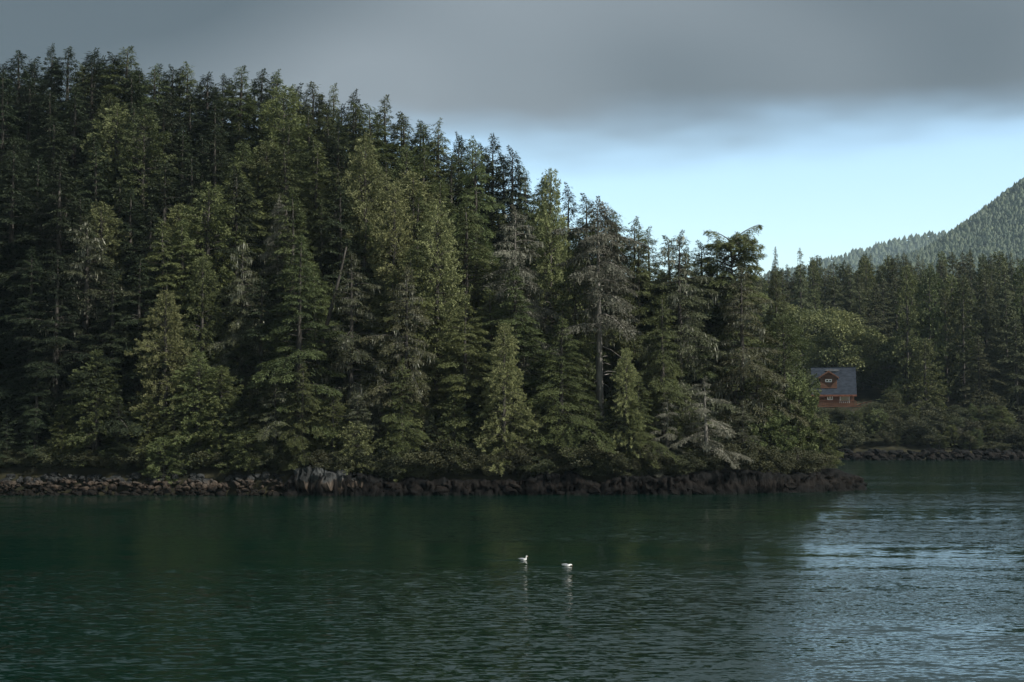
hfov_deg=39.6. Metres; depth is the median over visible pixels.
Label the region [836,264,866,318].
conifer tree
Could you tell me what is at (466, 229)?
hemlock tree
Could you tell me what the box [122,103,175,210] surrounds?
hemlock tree
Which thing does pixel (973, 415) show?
shore bush
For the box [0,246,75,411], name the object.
hemlock tree
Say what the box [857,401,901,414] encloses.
shore bush
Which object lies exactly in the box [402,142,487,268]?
hemlock tree
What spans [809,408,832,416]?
shore bush
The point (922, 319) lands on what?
cedar tree
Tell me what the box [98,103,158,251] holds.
hemlock tree
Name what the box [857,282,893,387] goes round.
conifer tree
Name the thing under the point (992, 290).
cedar tree
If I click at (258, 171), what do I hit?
hemlock tree
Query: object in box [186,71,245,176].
hemlock tree
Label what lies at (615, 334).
hemlock tree
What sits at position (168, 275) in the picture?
snag
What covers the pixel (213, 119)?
hemlock tree
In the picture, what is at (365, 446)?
shore bush
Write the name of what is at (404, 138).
hemlock tree
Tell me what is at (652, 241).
hemlock tree
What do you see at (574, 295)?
cedar tree
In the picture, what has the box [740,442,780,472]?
shore bush
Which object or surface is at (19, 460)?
shore bush
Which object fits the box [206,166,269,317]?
hemlock tree
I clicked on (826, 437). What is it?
shore bush
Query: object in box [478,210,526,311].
hemlock tree
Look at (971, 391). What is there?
conifer tree
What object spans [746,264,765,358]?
conifer tree
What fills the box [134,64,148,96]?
hemlock tree
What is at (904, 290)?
conifer tree
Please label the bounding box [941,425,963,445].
shore bush
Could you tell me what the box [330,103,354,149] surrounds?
hemlock tree
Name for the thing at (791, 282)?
conifer tree
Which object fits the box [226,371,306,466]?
spruce tree
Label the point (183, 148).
hemlock tree
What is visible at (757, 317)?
conifer tree
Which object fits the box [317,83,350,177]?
hemlock tree
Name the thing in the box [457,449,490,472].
shore bush
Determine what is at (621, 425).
hemlock tree
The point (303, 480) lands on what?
rock outcrop
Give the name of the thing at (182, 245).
hemlock tree
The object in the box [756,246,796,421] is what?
hemlock tree
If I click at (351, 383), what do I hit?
hemlock tree
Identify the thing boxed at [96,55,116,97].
hemlock tree
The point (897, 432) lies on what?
shore bush
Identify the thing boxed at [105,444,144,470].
shore bush
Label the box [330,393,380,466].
spruce tree
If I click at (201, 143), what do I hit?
hemlock tree
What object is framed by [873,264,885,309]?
conifer tree
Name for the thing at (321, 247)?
hemlock tree
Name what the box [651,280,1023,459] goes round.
shore ground
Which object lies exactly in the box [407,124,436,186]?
hemlock tree
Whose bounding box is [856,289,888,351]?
cedar tree
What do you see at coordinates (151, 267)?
hemlock tree
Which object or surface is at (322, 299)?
hemlock tree
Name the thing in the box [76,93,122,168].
cedar tree
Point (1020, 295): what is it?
cedar tree
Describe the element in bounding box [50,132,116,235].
hemlock tree
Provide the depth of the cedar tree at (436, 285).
128.77 m
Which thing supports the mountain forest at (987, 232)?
on the mountain
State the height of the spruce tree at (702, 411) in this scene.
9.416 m
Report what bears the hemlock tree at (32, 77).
on the island ground at (213, 473)
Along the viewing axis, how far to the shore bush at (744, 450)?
124.03 m
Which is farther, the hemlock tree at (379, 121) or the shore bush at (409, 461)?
the hemlock tree at (379, 121)
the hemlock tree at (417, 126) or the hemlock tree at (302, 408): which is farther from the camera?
the hemlock tree at (417, 126)
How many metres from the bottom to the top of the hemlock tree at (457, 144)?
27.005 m
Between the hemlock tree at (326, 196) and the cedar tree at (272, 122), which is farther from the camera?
the cedar tree at (272, 122)
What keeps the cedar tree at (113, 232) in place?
on the island ground at (213, 473)
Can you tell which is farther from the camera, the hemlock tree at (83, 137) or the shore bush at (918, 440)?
the shore bush at (918, 440)
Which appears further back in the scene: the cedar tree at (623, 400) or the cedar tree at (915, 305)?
the cedar tree at (915, 305)
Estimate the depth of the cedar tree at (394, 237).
134.29 m
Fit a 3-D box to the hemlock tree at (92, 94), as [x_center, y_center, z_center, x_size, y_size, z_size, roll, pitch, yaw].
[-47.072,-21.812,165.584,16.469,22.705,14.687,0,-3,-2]
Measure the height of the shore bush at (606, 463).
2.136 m
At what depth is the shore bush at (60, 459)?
120.53 m
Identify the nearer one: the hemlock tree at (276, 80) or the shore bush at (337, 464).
the shore bush at (337, 464)
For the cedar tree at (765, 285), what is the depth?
361.74 m
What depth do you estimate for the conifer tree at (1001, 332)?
275.25 m
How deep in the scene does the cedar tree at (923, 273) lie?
363.50 m
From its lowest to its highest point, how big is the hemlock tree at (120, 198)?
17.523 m
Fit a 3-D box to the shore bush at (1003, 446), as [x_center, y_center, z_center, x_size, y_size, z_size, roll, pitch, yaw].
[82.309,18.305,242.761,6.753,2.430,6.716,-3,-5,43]
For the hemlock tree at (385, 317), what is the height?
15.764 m
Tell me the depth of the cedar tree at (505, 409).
121.24 m
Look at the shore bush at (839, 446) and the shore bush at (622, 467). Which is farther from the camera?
the shore bush at (839, 446)
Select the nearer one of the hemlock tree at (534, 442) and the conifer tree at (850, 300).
the hemlock tree at (534, 442)
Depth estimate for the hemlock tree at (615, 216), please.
144.59 m
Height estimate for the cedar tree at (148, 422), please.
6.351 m
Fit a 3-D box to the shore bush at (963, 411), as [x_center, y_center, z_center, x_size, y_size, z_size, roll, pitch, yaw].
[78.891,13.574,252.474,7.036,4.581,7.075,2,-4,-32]
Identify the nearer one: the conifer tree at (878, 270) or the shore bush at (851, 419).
the shore bush at (851, 419)
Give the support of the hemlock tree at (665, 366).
on the island ground at (213, 473)
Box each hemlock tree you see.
[0,50,56,172]
[0,61,33,137]
[0,69,57,197]
[0,79,69,215]
[0,88,31,186]
[0,139,39,310]
[0,140,50,228]
[0,151,53,351]
[0,154,156,379]
[0,155,62,316]
[0,191,93,366]
[0,192,121,373]
[0,241,43,368]
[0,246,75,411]
[0,253,112,437]
[0,407,26,467]
[1,88,81,204]
[1,355,82,456]
[6,56,61,142]
[9,95,112,187]
[13,61,49,120]
[15,84,111,206]
[17,115,83,226]
[18,180,103,323]
[23,216,154,409]
[25,43,66,139]
[31,46,89,143]
[40,62,98,146]
[43,47,135,157]
[43,55,158,190]
[43,62,63,102]
[44,69,80,120]
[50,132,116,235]
[53,142,143,289]
[60,186,175,332]
[60,272,156,443]
[65,51,135,150]
[66,254,200,435]
[70,204,195,393]
[72,161,217,338]
[76,45,156,163]
[84,69,180,186]
[91,177,139,284]
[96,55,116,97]
[97,393,135,462]
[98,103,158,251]
[99,217,222,411]
[113,96,207,228]
[113,152,227,308]
[114,56,145,113]
[122,67,174,131]
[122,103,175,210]
[124,63,175,149]
[128,218,239,402]
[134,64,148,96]
[137,88,212,187]
[144,126,205,245]
[149,64,177,131]
[155,64,202,152]
[155,124,266,324]
[157,66,194,131]
[158,402,193,463]
[159,61,219,153]
[163,133,241,232]
[174,91,213,188]
[181,275,304,442]
[182,82,211,132]
[184,100,242,189]
[185,133,249,232]
[185,157,282,365]
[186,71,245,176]
[191,164,331,390]
[196,65,278,240]
[200,78,251,149]
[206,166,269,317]
[210,73,237,151]
[224,68,286,162]
[224,120,268,190]
[225,391,267,459]
[227,119,337,295]
[227,186,358,400]
[237,80,263,142]
[239,145,328,359]
[241,163,280,303]
[242,234,351,451]
[247,125,276,173]
[250,76,297,152]
[259,183,428,385]
[262,137,343,298]
[264,69,298,151]
[269,82,307,128]
[269,84,323,167]
[271,197,386,390]
[271,262,361,420]
[274,359,329,473]
[282,249,424,444]
[289,109,332,214]
[289,134,344,247]
[290,81,345,184]
[294,119,366,257]
[294,166,388,359]
[299,94,334,143]
[304,99,362,200]
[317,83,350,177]
[322,101,384,220]
[322,221,396,384]
[327,154,380,265]
[329,103,411,210]
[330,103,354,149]
[333,88,367,181]
[344,162,415,257]
[344,189,475,398]
[350,105,376,159]
[352,270,442,433]
[356,245,481,434]
[358,264,460,454]
[361,153,405,265]
[367,94,410,180]
[367,112,410,179]
[369,358,435,472]
[382,111,426,186]
[388,113,433,158]
[396,120,456,208]
[398,178,490,371]
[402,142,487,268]
[406,297,519,456]
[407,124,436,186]
[408,117,462,222]
[415,152,483,284]
[421,196,530,403]
[421,413,447,457]
[425,134,449,177]
[431,135,528,392]
[446,287,542,438]
[447,131,479,277]
[447,135,471,198]
[448,139,498,217]
[457,181,504,279]
[458,385,509,466]
[459,178,516,306]
[460,133,521,275]
[464,143,501,200]
[468,266,572,450]
[478,145,538,305]
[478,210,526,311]
[490,236,554,389]
[493,163,532,297]
[494,152,519,249]
[495,203,609,402]
[504,172,587,389]
[507,298,612,445]
[507,316,615,471]
[512,166,538,293]
[522,407,553,473]
[528,175,570,282]
[540,183,622,319]
[554,240,617,406]
[568,193,617,425]
[570,225,699,422]
[571,380,649,475]
[577,204,664,412]
[577,400,611,475]
[579,210,665,434]
[589,216,695,441]
[599,374,681,472]
[603,218,674,434]
[608,292,714,457]
[609,226,695,431]
[629,235,746,446]
[629,247,736,447]
[642,239,762,448]
[692,236,751,449]
[694,224,769,404]
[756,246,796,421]
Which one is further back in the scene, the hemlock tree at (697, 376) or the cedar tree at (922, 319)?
the cedar tree at (922, 319)
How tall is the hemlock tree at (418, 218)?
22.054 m
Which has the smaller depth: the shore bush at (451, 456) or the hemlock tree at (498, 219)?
the shore bush at (451, 456)
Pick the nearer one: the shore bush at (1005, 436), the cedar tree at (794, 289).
the shore bush at (1005, 436)
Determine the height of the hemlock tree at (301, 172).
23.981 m
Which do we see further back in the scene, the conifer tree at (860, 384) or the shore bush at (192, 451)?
the conifer tree at (860, 384)
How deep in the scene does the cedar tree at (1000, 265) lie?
397.70 m
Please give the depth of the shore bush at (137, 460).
120.36 m
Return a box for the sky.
[0,0,1023,280]
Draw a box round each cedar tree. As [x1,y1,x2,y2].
[36,403,82,466]
[52,349,137,467]
[65,200,133,362]
[69,101,148,242]
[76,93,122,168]
[105,106,180,293]
[121,285,210,453]
[121,396,165,466]
[128,202,224,351]
[131,181,252,394]
[154,350,238,466]
[161,254,237,430]
[182,366,244,468]
[216,138,273,294]
[236,84,327,255]
[242,139,297,275]
[304,390,353,461]
[337,132,390,367]
[353,179,447,402]
[358,169,478,371]
[378,199,481,433]
[379,140,470,260]
[434,389,481,472]
[464,322,546,473]
[517,168,587,415]
[527,235,612,446]
[571,221,624,423]
[597,348,662,474]
[723,362,791,448]
[737,279,752,330]
[751,311,821,465]
[752,275,769,310]
[768,266,782,289]
[771,268,786,300]
[789,270,813,321]
[803,257,828,329]
[803,289,827,375]
[806,261,824,301]
[813,255,824,289]
[822,277,841,314]
[834,263,844,292]
[853,253,872,304]
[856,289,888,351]
[858,256,884,320]
[872,254,897,336]
[889,264,932,403]
[894,274,945,375]
[898,338,948,409]
[905,266,920,293]
[908,289,924,335]
[912,263,955,401]
[918,273,960,376]
[921,270,930,307]
[931,275,971,378]
[931,288,965,401]
[935,250,949,280]
[937,259,950,295]
[942,274,988,405]
[947,252,963,281]
[964,290,977,331]
[965,263,1004,384]
[973,253,992,296]
[991,250,1009,297]
[996,255,1011,304]
[1002,260,1023,383]
[1015,292,1022,343]
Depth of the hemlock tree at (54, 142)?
151.34 m
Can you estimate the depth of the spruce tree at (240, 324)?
126.83 m
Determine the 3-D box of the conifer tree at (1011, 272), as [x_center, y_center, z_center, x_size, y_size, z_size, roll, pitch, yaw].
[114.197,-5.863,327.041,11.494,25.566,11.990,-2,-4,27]
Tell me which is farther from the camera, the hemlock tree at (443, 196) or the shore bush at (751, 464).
the hemlock tree at (443, 196)
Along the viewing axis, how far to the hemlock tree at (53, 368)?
125.16 m
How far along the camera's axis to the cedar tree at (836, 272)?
397.52 m
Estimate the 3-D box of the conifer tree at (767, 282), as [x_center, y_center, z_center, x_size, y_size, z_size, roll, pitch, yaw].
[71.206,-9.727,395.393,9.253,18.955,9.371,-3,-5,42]
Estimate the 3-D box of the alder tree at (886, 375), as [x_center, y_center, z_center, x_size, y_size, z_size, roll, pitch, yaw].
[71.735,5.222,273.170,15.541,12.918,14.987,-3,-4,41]
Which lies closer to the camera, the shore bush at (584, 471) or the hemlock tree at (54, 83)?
the shore bush at (584, 471)
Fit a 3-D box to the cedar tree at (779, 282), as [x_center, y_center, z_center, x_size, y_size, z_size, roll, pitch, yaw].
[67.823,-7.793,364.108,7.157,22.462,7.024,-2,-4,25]
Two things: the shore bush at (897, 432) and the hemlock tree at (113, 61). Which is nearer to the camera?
the hemlock tree at (113, 61)
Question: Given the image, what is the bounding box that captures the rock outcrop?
[293,465,363,495]
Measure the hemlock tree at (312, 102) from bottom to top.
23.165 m
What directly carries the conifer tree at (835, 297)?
on the shore ground at (869, 393)
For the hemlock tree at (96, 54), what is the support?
on the island ground at (213, 473)
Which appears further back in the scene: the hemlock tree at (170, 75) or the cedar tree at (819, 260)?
the cedar tree at (819, 260)
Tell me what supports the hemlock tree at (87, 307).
on the island ground at (213, 473)
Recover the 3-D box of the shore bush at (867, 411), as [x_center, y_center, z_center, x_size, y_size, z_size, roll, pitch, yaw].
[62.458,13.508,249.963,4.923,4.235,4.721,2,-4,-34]
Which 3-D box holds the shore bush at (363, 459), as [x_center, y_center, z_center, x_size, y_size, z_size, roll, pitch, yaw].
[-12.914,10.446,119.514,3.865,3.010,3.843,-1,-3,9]
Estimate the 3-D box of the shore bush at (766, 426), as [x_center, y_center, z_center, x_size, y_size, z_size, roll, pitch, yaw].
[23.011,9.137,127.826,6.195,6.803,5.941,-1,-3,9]
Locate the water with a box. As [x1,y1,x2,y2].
[0,460,1023,681]
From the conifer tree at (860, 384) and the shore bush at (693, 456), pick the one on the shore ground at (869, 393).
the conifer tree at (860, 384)
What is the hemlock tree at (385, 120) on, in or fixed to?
on the island ground at (213, 473)
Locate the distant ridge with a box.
[764,237,934,280]
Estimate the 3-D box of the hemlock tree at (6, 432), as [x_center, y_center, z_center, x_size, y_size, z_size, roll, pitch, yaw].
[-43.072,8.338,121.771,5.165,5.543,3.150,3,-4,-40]
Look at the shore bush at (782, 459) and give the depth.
123.55 m
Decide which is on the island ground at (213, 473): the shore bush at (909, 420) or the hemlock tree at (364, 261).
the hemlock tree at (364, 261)
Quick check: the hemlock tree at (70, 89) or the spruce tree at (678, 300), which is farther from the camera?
the hemlock tree at (70, 89)
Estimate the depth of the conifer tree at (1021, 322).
267.47 m
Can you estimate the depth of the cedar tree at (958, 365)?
265.23 m
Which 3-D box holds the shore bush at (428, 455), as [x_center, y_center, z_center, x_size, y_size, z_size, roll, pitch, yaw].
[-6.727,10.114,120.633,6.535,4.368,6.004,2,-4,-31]
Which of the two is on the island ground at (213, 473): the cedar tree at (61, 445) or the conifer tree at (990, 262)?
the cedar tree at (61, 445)
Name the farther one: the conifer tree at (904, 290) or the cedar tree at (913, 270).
the cedar tree at (913, 270)
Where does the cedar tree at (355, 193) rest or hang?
on the island ground at (213, 473)
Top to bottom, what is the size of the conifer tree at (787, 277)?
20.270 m
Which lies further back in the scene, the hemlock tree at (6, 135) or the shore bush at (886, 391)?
the shore bush at (886, 391)
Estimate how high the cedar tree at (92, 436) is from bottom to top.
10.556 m
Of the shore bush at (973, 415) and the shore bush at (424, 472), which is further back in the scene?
the shore bush at (973, 415)
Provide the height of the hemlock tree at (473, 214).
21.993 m
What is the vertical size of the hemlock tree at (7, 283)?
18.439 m
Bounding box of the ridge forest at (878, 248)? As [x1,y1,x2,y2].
[764,228,951,281]
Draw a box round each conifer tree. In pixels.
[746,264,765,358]
[747,288,768,364]
[762,274,770,295]
[773,269,789,302]
[780,264,792,297]
[781,272,802,305]
[789,249,821,374]
[808,274,825,309]
[817,262,844,366]
[819,268,832,313]
[822,265,831,300]
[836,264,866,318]
[837,259,849,309]
[839,271,874,316]
[841,269,854,309]
[848,283,883,389]
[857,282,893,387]
[865,253,878,291]
[871,275,894,337]
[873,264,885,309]
[880,259,905,332]
[882,274,917,377]
[890,265,910,333]
[893,253,903,287]
[897,252,917,294]
[915,255,920,281]
[916,262,947,328]
[918,258,925,281]
[925,281,944,370]
[936,262,945,316]
[939,268,952,308]
[949,251,977,333]
[953,334,1007,415]
[954,263,961,310]
[956,282,983,380]
[963,251,977,282]
[964,272,1008,398]
[965,248,978,303]
[976,253,1000,309]
[984,262,1023,382]
[986,318,1023,421]
[990,282,1022,395]
[992,261,1021,320]
[994,263,1015,352]
[1005,285,1023,401]
[1008,252,1018,279]
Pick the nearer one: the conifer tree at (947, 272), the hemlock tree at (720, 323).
the hemlock tree at (720, 323)
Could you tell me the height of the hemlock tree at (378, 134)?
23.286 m
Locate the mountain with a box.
[896,187,1023,278]
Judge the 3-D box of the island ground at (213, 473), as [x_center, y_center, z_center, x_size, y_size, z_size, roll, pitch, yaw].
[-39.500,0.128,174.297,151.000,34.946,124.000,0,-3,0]
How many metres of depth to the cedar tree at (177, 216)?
136.96 m
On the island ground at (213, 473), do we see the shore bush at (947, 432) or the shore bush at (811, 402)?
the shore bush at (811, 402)
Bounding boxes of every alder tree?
[746,299,830,385]
[795,306,887,382]
[854,336,914,393]
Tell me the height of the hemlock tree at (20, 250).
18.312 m
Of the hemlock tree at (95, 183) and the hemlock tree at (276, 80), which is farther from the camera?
the hemlock tree at (276, 80)
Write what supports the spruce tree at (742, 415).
on the island ground at (213, 473)
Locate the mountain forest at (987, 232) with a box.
[849,177,1023,280]
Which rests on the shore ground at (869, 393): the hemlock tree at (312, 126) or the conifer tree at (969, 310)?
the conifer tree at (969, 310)
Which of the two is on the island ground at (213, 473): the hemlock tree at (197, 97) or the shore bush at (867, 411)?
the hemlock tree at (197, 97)
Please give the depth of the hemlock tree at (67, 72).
172.36 m
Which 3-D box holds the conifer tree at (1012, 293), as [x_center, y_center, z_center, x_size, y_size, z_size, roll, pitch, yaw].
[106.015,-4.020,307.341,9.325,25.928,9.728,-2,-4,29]
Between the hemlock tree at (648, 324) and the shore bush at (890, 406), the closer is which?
the hemlock tree at (648, 324)
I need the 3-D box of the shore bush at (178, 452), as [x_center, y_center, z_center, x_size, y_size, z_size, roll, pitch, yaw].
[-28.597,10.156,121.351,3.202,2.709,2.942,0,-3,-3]
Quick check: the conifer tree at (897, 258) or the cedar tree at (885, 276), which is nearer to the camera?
the cedar tree at (885, 276)
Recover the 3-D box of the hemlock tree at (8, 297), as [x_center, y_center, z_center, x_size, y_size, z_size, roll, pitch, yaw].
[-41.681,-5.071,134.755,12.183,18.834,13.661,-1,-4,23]
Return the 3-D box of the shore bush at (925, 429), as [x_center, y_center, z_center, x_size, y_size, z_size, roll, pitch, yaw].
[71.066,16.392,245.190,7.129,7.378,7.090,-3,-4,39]
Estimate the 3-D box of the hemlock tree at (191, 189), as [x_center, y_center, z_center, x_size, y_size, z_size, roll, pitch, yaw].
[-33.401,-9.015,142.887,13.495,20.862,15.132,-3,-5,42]
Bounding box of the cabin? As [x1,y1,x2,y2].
[811,367,870,407]
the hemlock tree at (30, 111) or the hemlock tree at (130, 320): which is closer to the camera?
the hemlock tree at (130, 320)
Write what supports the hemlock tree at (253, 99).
on the island ground at (213, 473)
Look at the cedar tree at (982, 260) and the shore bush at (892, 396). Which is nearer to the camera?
the shore bush at (892, 396)
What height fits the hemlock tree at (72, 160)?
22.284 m
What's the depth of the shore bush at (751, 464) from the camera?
122.28 m
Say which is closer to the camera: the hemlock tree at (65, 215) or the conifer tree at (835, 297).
the hemlock tree at (65, 215)
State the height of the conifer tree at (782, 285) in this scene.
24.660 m
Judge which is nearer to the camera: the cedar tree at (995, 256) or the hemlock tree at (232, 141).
the hemlock tree at (232, 141)
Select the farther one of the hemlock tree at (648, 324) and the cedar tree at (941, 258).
the cedar tree at (941, 258)
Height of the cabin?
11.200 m
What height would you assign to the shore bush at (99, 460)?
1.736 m
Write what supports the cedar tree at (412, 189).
on the island ground at (213, 473)
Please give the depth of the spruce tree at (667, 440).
123.79 m
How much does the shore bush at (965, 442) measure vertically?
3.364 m
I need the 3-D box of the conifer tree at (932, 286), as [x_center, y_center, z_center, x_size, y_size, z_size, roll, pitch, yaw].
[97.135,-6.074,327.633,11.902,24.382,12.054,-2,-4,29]
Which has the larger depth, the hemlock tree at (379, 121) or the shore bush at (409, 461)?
the hemlock tree at (379, 121)
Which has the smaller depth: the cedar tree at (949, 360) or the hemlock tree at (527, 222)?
the hemlock tree at (527, 222)
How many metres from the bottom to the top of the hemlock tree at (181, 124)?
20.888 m
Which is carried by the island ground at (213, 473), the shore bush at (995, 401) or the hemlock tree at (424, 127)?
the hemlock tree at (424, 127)
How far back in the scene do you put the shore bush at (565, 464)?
120.19 m
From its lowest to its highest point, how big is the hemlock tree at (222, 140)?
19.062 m
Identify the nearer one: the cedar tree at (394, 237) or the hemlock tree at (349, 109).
the cedar tree at (394, 237)
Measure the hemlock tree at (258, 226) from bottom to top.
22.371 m
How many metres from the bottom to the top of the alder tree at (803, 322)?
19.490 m
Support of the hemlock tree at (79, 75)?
on the island ground at (213, 473)
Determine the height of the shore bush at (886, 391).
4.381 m
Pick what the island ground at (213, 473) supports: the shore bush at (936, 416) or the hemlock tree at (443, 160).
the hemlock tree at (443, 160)
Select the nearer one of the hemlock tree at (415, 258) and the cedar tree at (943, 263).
the hemlock tree at (415, 258)
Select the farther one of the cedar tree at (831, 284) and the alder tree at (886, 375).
the cedar tree at (831, 284)
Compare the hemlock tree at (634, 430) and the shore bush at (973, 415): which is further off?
the shore bush at (973, 415)
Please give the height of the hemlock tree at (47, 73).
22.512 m
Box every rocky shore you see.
[0,467,866,495]
[821,448,1023,459]
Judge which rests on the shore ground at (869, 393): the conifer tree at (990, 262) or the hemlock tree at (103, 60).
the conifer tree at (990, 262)
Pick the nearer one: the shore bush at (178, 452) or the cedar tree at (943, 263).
the shore bush at (178, 452)
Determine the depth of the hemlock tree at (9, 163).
146.24 m
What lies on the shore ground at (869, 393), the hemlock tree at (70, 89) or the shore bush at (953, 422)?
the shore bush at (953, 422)
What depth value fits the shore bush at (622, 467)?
120.17 m
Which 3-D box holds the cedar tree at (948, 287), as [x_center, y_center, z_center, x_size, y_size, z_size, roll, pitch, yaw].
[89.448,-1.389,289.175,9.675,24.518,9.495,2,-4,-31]
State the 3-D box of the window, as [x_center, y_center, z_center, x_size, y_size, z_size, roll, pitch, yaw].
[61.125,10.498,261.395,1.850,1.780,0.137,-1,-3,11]
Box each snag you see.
[165,259,178,327]
[303,247,346,416]
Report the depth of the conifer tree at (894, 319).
287.75 m
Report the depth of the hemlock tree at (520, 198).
157.42 m
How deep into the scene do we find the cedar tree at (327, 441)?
120.34 m
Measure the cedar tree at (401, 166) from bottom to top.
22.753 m
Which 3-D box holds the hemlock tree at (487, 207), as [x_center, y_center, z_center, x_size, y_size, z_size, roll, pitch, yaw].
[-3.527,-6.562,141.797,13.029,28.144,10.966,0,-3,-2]
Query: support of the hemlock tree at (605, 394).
on the island ground at (213, 473)
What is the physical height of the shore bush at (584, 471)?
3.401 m
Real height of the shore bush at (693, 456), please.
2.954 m
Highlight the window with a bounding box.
[840,396,849,402]
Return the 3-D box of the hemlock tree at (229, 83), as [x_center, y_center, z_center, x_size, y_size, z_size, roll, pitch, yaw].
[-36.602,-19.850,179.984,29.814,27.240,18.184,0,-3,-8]
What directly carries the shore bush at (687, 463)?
on the island ground at (213, 473)
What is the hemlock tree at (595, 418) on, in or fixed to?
on the island ground at (213, 473)
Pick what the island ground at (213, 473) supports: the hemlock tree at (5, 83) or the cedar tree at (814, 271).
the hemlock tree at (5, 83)
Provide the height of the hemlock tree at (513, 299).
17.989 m
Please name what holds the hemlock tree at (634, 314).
on the island ground at (213, 473)
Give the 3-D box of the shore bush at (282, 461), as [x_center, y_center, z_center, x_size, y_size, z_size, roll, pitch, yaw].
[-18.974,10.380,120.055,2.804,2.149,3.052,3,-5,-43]
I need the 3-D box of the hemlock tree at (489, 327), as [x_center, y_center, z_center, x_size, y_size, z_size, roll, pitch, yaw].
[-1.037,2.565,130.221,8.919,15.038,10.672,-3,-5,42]
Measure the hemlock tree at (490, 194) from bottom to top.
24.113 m
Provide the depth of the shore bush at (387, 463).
118.33 m
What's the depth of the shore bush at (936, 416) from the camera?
249.13 m
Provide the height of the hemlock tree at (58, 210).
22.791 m
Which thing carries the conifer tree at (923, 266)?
on the shore ground at (869, 393)
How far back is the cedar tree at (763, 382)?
129.57 m
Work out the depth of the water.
51.55 m
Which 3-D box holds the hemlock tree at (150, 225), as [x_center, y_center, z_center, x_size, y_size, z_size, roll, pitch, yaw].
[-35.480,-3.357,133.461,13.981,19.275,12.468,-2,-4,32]
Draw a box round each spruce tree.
[200,237,271,428]
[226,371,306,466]
[251,194,304,395]
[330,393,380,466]
[354,383,406,455]
[446,204,592,438]
[541,196,650,438]
[609,229,743,457]
[644,397,698,477]
[668,376,753,469]
[680,263,821,452]
[716,399,761,468]
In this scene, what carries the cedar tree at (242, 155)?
on the island ground at (213, 473)
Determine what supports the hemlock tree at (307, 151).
on the island ground at (213, 473)
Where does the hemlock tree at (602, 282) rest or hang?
on the island ground at (213, 473)
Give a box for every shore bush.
[0,447,26,467]
[7,450,40,466]
[23,446,64,467]
[39,453,71,469]
[46,451,91,468]
[68,449,108,466]
[82,454,125,467]
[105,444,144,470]
[118,446,159,465]
[139,456,172,467]
[140,436,187,483]
[160,444,190,466]
[168,443,214,469]
[193,447,225,466]
[211,453,237,467]
[214,427,272,472]
[227,447,256,468]
[232,451,272,467]
[250,446,290,468]
[270,452,301,470]
[282,453,316,467]
[305,450,336,470]
[317,451,361,472]
[331,421,380,474]
[332,447,381,472]
[354,454,386,474]
[367,447,411,479]
[374,430,414,481]
[380,448,428,477]
[403,435,472,473]
[407,450,438,477]
[419,449,459,475]
[434,446,477,475]
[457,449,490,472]
[472,452,502,475]
[490,449,518,474]
[499,443,540,478]
[515,455,563,474]
[542,453,571,474]
[550,439,627,472]
[553,446,597,473]
[576,448,605,475]
[592,456,627,473]
[608,456,642,476]
[625,443,660,475]
[638,453,682,474]
[659,455,706,474]
[684,449,716,473]
[693,438,751,467]
[699,450,729,470]
[718,444,746,469]
[727,452,760,470]
[736,406,802,455]
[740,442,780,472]
[764,449,795,474]
[767,371,824,463]
[778,446,823,472]
[795,413,844,468]
[803,450,839,471]
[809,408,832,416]
[817,408,834,421]
[823,407,850,422]
[825,442,856,449]
[829,410,856,423]
[836,419,866,447]
[838,418,861,428]
[850,410,870,433]
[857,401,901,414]
[857,406,873,426]
[859,407,890,438]
[860,434,884,443]
[873,424,908,436]
[874,430,895,444]
[875,400,899,415]
[875,409,898,432]
[876,387,904,406]
[879,389,903,416]
[885,382,906,408]
[894,414,921,432]
[897,405,922,428]
[898,415,946,445]
[902,433,950,444]
[915,399,933,414]
[915,406,958,429]
[930,434,950,448]
[936,405,980,422]
[936,414,967,436]
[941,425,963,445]
[943,426,974,443]
[952,430,978,447]
[954,418,990,440]
[960,432,980,449]
[961,405,985,416]
[965,403,980,421]
[967,427,985,449]
[971,392,1010,419]
[973,404,1000,425]
[976,441,1018,450]
[978,419,1007,434]
[983,423,1009,444]
[991,428,1023,448]
[992,405,1015,427]
[999,417,1017,434]
[1003,421,1023,434]
[1010,424,1023,450]
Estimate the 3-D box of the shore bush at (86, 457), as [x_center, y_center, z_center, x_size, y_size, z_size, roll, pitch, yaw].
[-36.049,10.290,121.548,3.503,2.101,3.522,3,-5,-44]
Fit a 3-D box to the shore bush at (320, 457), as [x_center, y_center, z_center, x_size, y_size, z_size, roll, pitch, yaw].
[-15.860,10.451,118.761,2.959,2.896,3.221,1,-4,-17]
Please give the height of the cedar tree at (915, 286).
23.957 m
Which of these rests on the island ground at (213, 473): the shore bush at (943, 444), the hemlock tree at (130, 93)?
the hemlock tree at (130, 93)
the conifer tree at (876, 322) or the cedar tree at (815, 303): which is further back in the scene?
the cedar tree at (815, 303)
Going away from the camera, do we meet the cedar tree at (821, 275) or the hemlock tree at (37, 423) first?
the hemlock tree at (37, 423)
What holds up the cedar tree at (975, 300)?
on the shore ground at (869, 393)
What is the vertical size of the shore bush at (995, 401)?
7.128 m
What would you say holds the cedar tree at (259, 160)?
on the island ground at (213, 473)
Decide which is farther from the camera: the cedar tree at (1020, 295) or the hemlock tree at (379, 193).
the cedar tree at (1020, 295)
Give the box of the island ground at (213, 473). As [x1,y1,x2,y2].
[0,334,827,494]
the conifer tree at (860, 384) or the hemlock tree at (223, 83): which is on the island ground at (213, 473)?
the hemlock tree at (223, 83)
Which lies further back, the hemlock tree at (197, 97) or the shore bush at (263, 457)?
the hemlock tree at (197, 97)
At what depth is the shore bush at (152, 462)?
120.21 m

